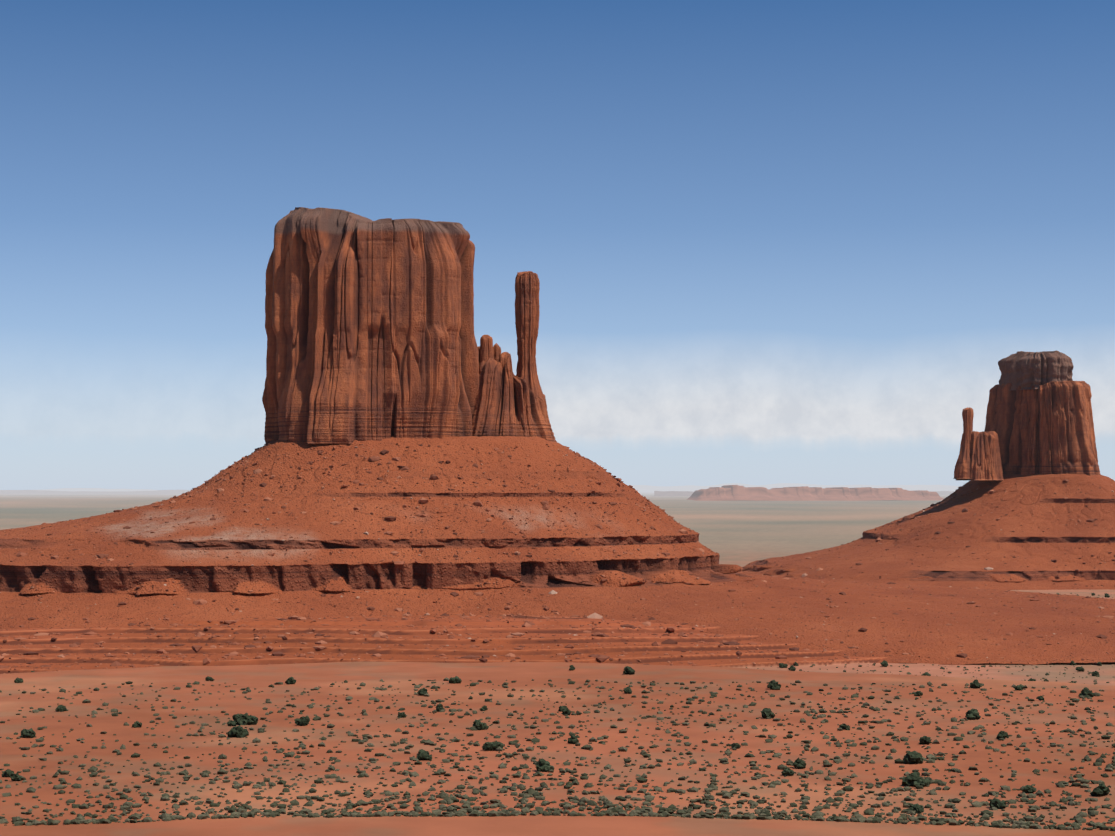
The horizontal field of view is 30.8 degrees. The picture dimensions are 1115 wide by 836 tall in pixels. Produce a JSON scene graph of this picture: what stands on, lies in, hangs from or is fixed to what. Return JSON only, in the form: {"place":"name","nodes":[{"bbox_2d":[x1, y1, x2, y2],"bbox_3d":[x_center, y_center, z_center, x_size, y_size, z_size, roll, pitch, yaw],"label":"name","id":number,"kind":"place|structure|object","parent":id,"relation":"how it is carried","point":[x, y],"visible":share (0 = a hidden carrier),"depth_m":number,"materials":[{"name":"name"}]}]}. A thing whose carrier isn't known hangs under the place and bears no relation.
{"place":"outdoors","nodes":[
{"label":"outdoors","id":0,"kind":"place"},
{"bbox_2d":[0,490,190,493],"bbox_3d":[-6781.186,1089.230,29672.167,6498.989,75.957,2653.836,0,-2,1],"label":"distant ridge","id":1,"kind":"structure","parent":0,"point":[87,492],"depth_m":29402.76,"materials":[{"name":"grey stone"}]},
{"bbox_2d":[43,488,156,490],"bbox_3d":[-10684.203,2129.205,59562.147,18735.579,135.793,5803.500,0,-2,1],"label":"distant ridge","id":2,"kind":"structure","parent":0,"point":[81,489],"depth_m":58952.54,"materials":[{"name":"grey stone"}]},
{"bbox_2d":[262,207,478,443],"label":"butte","id":3,"kind":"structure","parent":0,"point":[369,326],"depth_m":1450.06,"materials":[{"name":"brown stone"}]},
{"bbox_2d":[493,343,500,361],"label":"rock pinnacle","id":4,"kind":"object","parent":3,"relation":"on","point":[496,350],"visible":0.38,"depth_m":1497.90,"materials":[{"name":"brown stone"}]},
{"bbox_2d":[0,491,1114,835],"bbox_3d":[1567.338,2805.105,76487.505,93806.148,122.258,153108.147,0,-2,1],"label":"ground","id":5,"kind":"structure","parent":0,"point":[740,533],"depth_m":488.13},
{"bbox_2d":[0,613,857,673],"bbox_3d":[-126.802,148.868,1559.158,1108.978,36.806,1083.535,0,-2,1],"label":"rocks","id":6,"kind":"object","parent":5,"relation":"on","point":[527,623],"visible":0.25,"depth_m":1131.29,"materials":[{"name":"brown stone"}]},
{"bbox_2d":[2,593,1109,813],"bbox_3d":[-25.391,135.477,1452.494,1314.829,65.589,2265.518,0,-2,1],"label":"bushes","id":7,"kind":"object","parent":5,"relation":"on","point":[914,779],"visible":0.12,"depth_m":441.29,"materials":[{"name":"green plant"}]},
{"bbox_2d":[0,436,1114,664],"bbox_3d":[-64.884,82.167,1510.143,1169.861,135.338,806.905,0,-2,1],"label":"talus slope","id":8,"kind":"structure","parent":5,"relation":"on","point":[280,576],"depth_m":1305.40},
{"bbox_2d":[472,358,556,441],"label":"rock buttress","id":9,"kind":"structure","parent":8,"relation":"on","point":[509,402],"depth_m":1481.33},
{"bbox_2d":[480,335,493,363],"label":"rock pinnacle","id":10,"kind":"object","parent":9,"relation":"on","point":[486,347],"visible":0.46,"depth_m":1489.53,"materials":[{"name":"brown stone"}]},
{"bbox_2d":[500,352,510,369],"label":"rock pinnacle","id":11,"kind":"object","parent":9,"relation":"on","point":[504,356],"visible":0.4,"depth_m":1492.87,"materials":[{"name":"brown stone"}]},
{"bbox_2d":[515,271,546,415],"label":"rock spire","id":12,"kind":"structure","parent":9,"relation":"on","point":[527,289],"depth_m":1497.75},
{"bbox_2d":[0,443,1114,664],"bbox_3d":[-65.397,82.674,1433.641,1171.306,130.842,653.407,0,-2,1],"label":"boulders","id":13,"kind":"object","parent":8,"relation":"on","point":[545,506],"visible":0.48,"depth_m":1351.72,"materials":[{"name":"brown stone"}]},
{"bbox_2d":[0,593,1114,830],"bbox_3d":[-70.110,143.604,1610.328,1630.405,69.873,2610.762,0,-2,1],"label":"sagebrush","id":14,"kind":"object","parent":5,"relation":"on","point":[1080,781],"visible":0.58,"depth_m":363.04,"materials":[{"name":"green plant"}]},
{"bbox_2d":[686,485,943,500],"bbox_3d":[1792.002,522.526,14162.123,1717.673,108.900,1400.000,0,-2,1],"label":"mesa","id":15,"kind":"structure","parent":5,"relation":"on","point":[738,492],"depth_m":13771.14,"materials":[{"name":"stone"}]},
{"bbox_2d":[737,473,1114,589],"bbox_3d":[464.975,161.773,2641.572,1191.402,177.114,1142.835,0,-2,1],"label":"talus slope","id":16,"kind":"structure","parent":5,"relation":"on","point":[1057,536],"depth_m":2468.29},
{"bbox_2d":[956,431,1003,479],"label":"rock buttress","id":17,"kind":"structure","parent":16,"relation":"on","point":[986,464],"depth_m":2598.74,"materials":[{"name":"brown stone"}]},
{"bbox_2d":[953,407,973,478],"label":"rock spire","id":18,"kind":"structure","parent":17,"relation":"on","point":[962,469],"depth_m":2606.27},
{"bbox_2d":[984,381,1100,475],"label":"butte","id":19,"kind":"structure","parent":16,"relation":"on","point":[1046,428],"depth_m":2578.78,"materials":[{"name":"brown stone"}]},
{"bbox_2d":[998,350,1073,390],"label":"butte cap rock","id":20,"kind":"object","parent":19,"relation":"on","point":[1022,369],"visible":0.81,"depth_m":2603.56,"materials":[{"name":"stone"}]},
{"bbox_2d":[742,478,1114,589],"bbox_3d":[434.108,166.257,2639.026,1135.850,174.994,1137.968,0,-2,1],"label":"boulders","id":21,"kind":"object","parent":5,"relation":"on","point":[966,510],"visible":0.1,"depth_m":2502.64,"materials":[{"name":"brown stone"}]},
{"bbox_2d":[0,0,1114,489],"label":"sky","id":22,"kind":"structure","parent":0,"point":[766,242],"materials":[{"name":"blue"}]},
{"bbox_2d":[654,491,693,495],"bbox_3d":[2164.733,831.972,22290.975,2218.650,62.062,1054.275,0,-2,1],"label":"distant ridge","id":23,"kind":"structure","parent":0,"point":[673,493],"depth_m":22062.75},
{"bbox_2d":[628,483,959,490],"bbox_3d":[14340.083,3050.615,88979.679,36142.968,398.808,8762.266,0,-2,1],"label":"distant ridge","id":24,"kind":"structure","parent":0,"point":[782,485],"depth_m":90219.44,"materials":[{"name":"grey stone"}]},
{"bbox_2d":[929,491,954,494],"bbox_3d":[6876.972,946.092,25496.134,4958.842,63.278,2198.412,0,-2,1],"label":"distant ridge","id":25,"kind":"structure","parent":0,"point":[944,492],"depth_m":25682.40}
]}

